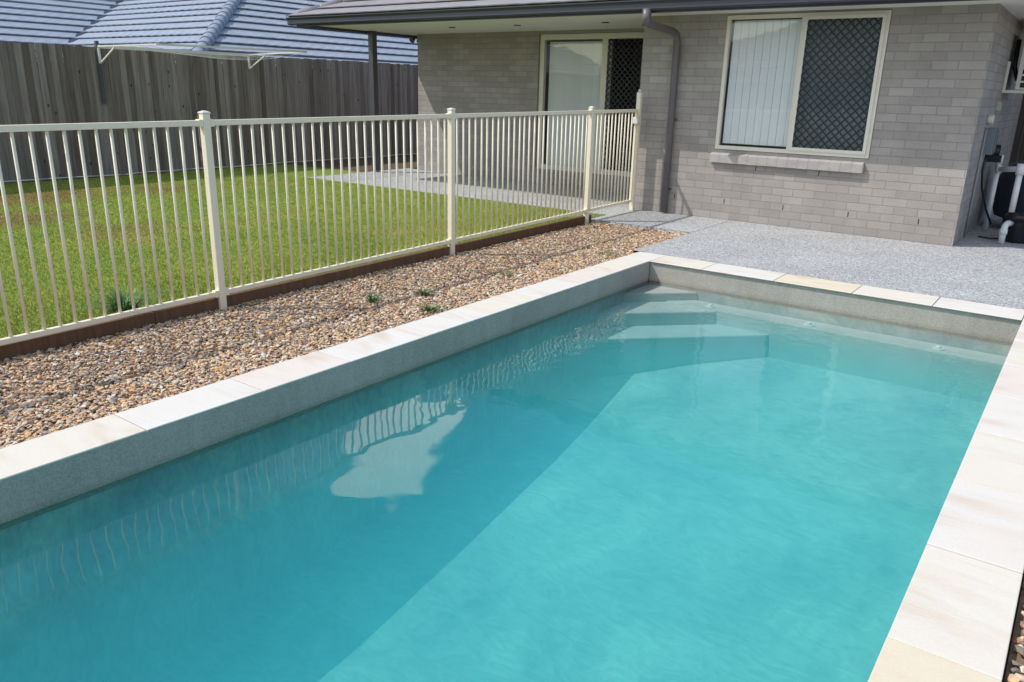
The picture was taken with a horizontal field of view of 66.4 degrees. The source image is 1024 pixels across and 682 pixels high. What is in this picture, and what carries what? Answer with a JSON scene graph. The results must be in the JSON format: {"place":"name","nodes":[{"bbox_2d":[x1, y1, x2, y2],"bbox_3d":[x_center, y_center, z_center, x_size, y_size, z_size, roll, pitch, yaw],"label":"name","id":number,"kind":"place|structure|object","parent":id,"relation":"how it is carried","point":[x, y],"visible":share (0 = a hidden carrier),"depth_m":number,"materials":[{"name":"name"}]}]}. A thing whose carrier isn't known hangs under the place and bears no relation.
{"place":"outdoors","nodes":[
{"label":"outdoors","id":0,"kind":"place"},
{"bbox_2d":[0,164,605,338],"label":"lawn","id":1,"kind":"structure","parent":0,"point":[290,170],"depth_m":8.37,"materials":[{"name":"green plant"}]},
{"bbox_2d":[77,284,169,315],"bbox_3d":[-2.586,-0.249,5.182,0.649,0.186,0.649,14,22,34],"label":"grass tuft","id":2,"kind":"object","parent":1,"relation":"on","point":[126,305],"visible":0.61,"depth_m":5.20,"materials":[{"name":"green plant"}]},
{"bbox_2d":[0,41,417,183],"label":"paling fence","id":3,"kind":"object","parent":1,"relation":"on","point":[140,86],"visible":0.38,"depth_m":13.44,"materials":[{"name":"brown wood"}]},
{"bbox_2d":[94,41,306,102],"bbox_3d":[-4.970,-4.359,12.847,1.736,0.930,2.770,14,22,34],"label":"clothesline","id":4,"kind":"object","parent":3,"relation":"attached to","point":[125,47],"visible":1,"depth_m":12.37,"materials":[{"name":"grey paint"}]},
{"bbox_2d":[0,221,687,448],"bbox_3d":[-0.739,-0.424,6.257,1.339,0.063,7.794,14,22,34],"label":"gravel","id":5,"kind":"structure","parent":0,"point":[486,261],"depth_m":5.05,"materials":[{"name":"beige gravel"}]},
{"bbox_2d":[0,214,591,362],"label":"timber edging","id":6,"kind":"object","parent":5,"relation":"on","point":[58,340],"visible":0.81,"depth_m":5.73,"materials":[{"name":"brown wood"}]},
{"bbox_2d":[0,89,642,345],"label":"pool fence","id":7,"kind":"object","parent":5,"relation":"on","point":[204,122],"visible":0.98,"depth_m":5.72,"materials":[{"name":"beige metal"}]},
{"bbox_2d":[589,109,639,211],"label":"pool gate","id":8,"kind":"structure","parent":7,"relation":"attached to","point":[635,120],"depth_m":9.81,"materials":[{"name":"beige metal"}]},
{"bbox_2d":[363,292,381,302],"bbox_3d":[-1.018,-0.314,5.788,0.218,0.071,0.226,14,22,34],"label":"weed","id":9,"kind":"object","parent":5,"relation":"on","point":[373,299],"visible":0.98,"depth_m":5.80,"materials":[{"name":"green plant"}]},
{"bbox_2d":[375,267,411,276],"bbox_3d":[-0.996,-0.590,6.685,0.360,0.049,0.382,3,18,4],"label":"weed","id":10,"kind":"object","parent":5,"relation":"on","point":[394,270],"visible":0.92,"depth_m":6.72,"materials":[{"name":"green plant"}]},
{"bbox_2d":[414,286,437,296],"bbox_3d":[-0.673,-0.379,6.030,0.196,0.064,0.274,-4,19,-17],"label":"weed","id":11,"kind":"object","parent":5,"relation":"on","point":[425,293],"visible":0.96,"depth_m":6.01,"materials":[{"name":"green plant"}]},
{"bbox_2d":[414,303,444,311],"bbox_3d":[-0.593,-0.238,5.600,0.266,0.063,0.253,14,22,34],"label":"weed","id":12,"kind":"object","parent":5,"relation":"on","point":[427,308],"visible":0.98,"depth_m":5.61,"materials":[{"name":"green plant"}]},
{"bbox_2d":[489,269,519,276],"bbox_3d":[-0.058,-0.581,6.741,0.328,0.043,0.340,0,18,-5],"label":"weed","id":13,"kind":"object","parent":5,"relation":"on","point":[503,273],"visible":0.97,"depth_m":6.77,"materials":[{"name":"green plant"}]},
{"bbox_2d":[591,249,620,255],"bbox_3d":[0.929,-0.854,7.667,0.327,0.043,0.344,14,22,34],"label":"weed","id":14,"kind":"object","parent":5,"relation":"on","point":[607,252],"visible":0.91,"depth_m":7.72,"materials":[{"name":"green plant"}]},
{"bbox_2d":[292,155,416,171],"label":"garden soil","id":15,"kind":"structure","parent":0,"point":[362,164],"depth_m":15.78,"materials":[{"name":"brown soil"}]},
{"bbox_2d":[39,145,1023,681],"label":"ground","id":16,"kind":"structure","parent":0,"point":[1021,581],"depth_m":2.46,"materials":[{"name":"soil"}]},
{"bbox_2d":[0,0,417,159],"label":"neighbour house","id":17,"kind":"structure","parent":16,"relation":"on","point":[261,24],"depth_m":18.98,"materials":[{"name":"tile"}]},
{"bbox_2d":[308,168,628,210],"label":"patio slab","id":18,"kind":"structure","parent":16,"relation":"on","point":[393,179],"depth_m":12.52,"materials":[{"name":"grey concrete"}]},
{"bbox_2d":[0,252,1023,681],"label":"swimming pool","id":19,"kind":"structure","parent":16,"relation":"in","point":[672,470],"depth_m":4.41,"materials":[{"name":"liquid"}]},
{"bbox_2d":[1004,580,1023,681],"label":"soil bed","id":20,"kind":"object","parent":16,"relation":"on","point":[1013,655],"depth_m":2.34,"materials":[{"name":"brown soil"}]},
{"bbox_2d":[1007,587,1023,681],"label":"loose stones","id":21,"kind":"object","parent":20,"relation":"on","point":[1019,649],"visible":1,"depth_m":2.26,"materials":[{"name":"beige gravel"}]},
{"bbox_2d":[285,0,1023,245],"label":"brick house","id":22,"kind":"structure","parent":0,"point":[868,118],"depth_m":9.46,"materials":[{"name":"brick"}]},
{"bbox_2d":[536,32,643,176],"bbox_3d":[1.579,-3.734,12.410,2.710,2.145,0.166,14,22,34],"label":"sliding door","id":23,"kind":"structure","parent":22,"relation":"in","point":[580,72],"depth_m":12.68,"materials":[{"name":"beige glass"}]},
{"bbox_2d":[715,10,892,158],"bbox_3d":[3.305,-2.948,9.014,1.850,1.535,0.112,14,22,34],"label":"window","id":24,"kind":"structure","parent":22,"relation":"in","point":[839,57],"depth_m":8.98,"materials":[{"name":"white glass"}]},
{"bbox_2d":[963,125,988,236],"bbox_3d":[5.250,-1.797,8.860,0.028,1.250,0.060,14,22,34],"label":"conduit","id":25,"kind":"object","parent":22,"relation":"attached to","point":[976,179],"visible":1,"depth_m":8.85,"materials":[{"name":"grey plastic"}]},
{"bbox_2d":[980,127,998,224],"bbox_3d":[5.458,-1.882,9.002,0.450,1.106,0.163,-12,22,-37],"label":"power box","id":26,"kind":"object","parent":22,"relation":"attached to","point":[991,141],"visible":0.94,"depth_m":8.75,"materials":[{"name":"grey paint"}]},
{"bbox_2d":[993,131,998,151],"bbox_3d":[5.430,-2.240,8.782,0.008,0.230,0.180,14,22,34],"label":"door","id":27,"kind":"structure","parent":26,"relation":"in","point":[997,133],"depth_m":8.75,"materials":[{"name":"grey paint"}]},
{"bbox_2d":[987,115,994,123],"bbox_3d":[5.332,-2.467,8.711,0.058,0.098,0.100,14,22,34],"label":"junction box","id":28,"kind":"object","parent":22,"relation":"attached to","point":[990,119],"visible":1,"depth_m":8.68,"materials":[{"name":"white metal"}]},
{"bbox_2d":[986,145,1001,162],"bbox_3d":[5.689,-2.213,9.226,0.158,0.199,0.140,14,22,34],"label":"pump timer","id":29,"kind":"object","parent":22,"relation":"attached to","point":[996,156],"visible":0.56,"depth_m":9.19,"materials":[{"name":"black plastic"}]},
{"bbox_2d":[995,102,1001,110],"bbox_3d":[5.658,-2.729,9.095,0.048,0.100,0.100,14,22,34],"label":"power socket","id":30,"kind":"object","parent":22,"relation":"attached to","point":[998,106],"visible":1,"depth_m":9.06,"materials":[{"name":"white plastic"}]},
{"bbox_2d":[1002,39,1023,93],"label":"window","id":31,"kind":"structure","parent":22,"relation":"attached to","point":[1019,80],"depth_m":9.19,"materials":[{"name":"white plastic"}]},
{"bbox_2d":[569,206,1023,309],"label":"concrete path","id":32,"kind":"structure","parent":0,"point":[990,277],"depth_m":7.78,"materials":[{"name":"grey concrete"}]},
{"bbox_2d":[954,212,1023,253],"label":"side path","id":33,"kind":"structure","parent":0,"point":[971,239],"depth_m":8.83,"materials":[{"name":"grey concrete"}]},
{"bbox_2d":[978,211,1023,243],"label":"pool pump","id":34,"kind":"object","parent":33,"relation":"on","point":[1015,233],"visible":0.77,"depth_m":8.70,"materials":[{"name":"black plastic"}]},
{"bbox_2d":[982,155,1023,243],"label":"pipework","id":35,"kind":"object","parent":34,"relation":"attached to","point":[1018,169],"visible":0.97,"depth_m":8.68,"materials":[{"name":"white plastic"}]},
{"bbox_2d":[993,161,1023,223],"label":"pool filter","id":36,"kind":"object","parent":33,"relation":"on","point":[1003,193],"visible":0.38,"depth_m":9.48,"materials":[{"name":"black plastic"}]},
{"bbox_2d":[1008,95,1023,165],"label":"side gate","id":37,"kind":"structure","parent":33,"relation":"on","point":[1015,156],"depth_m":11.53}
]}

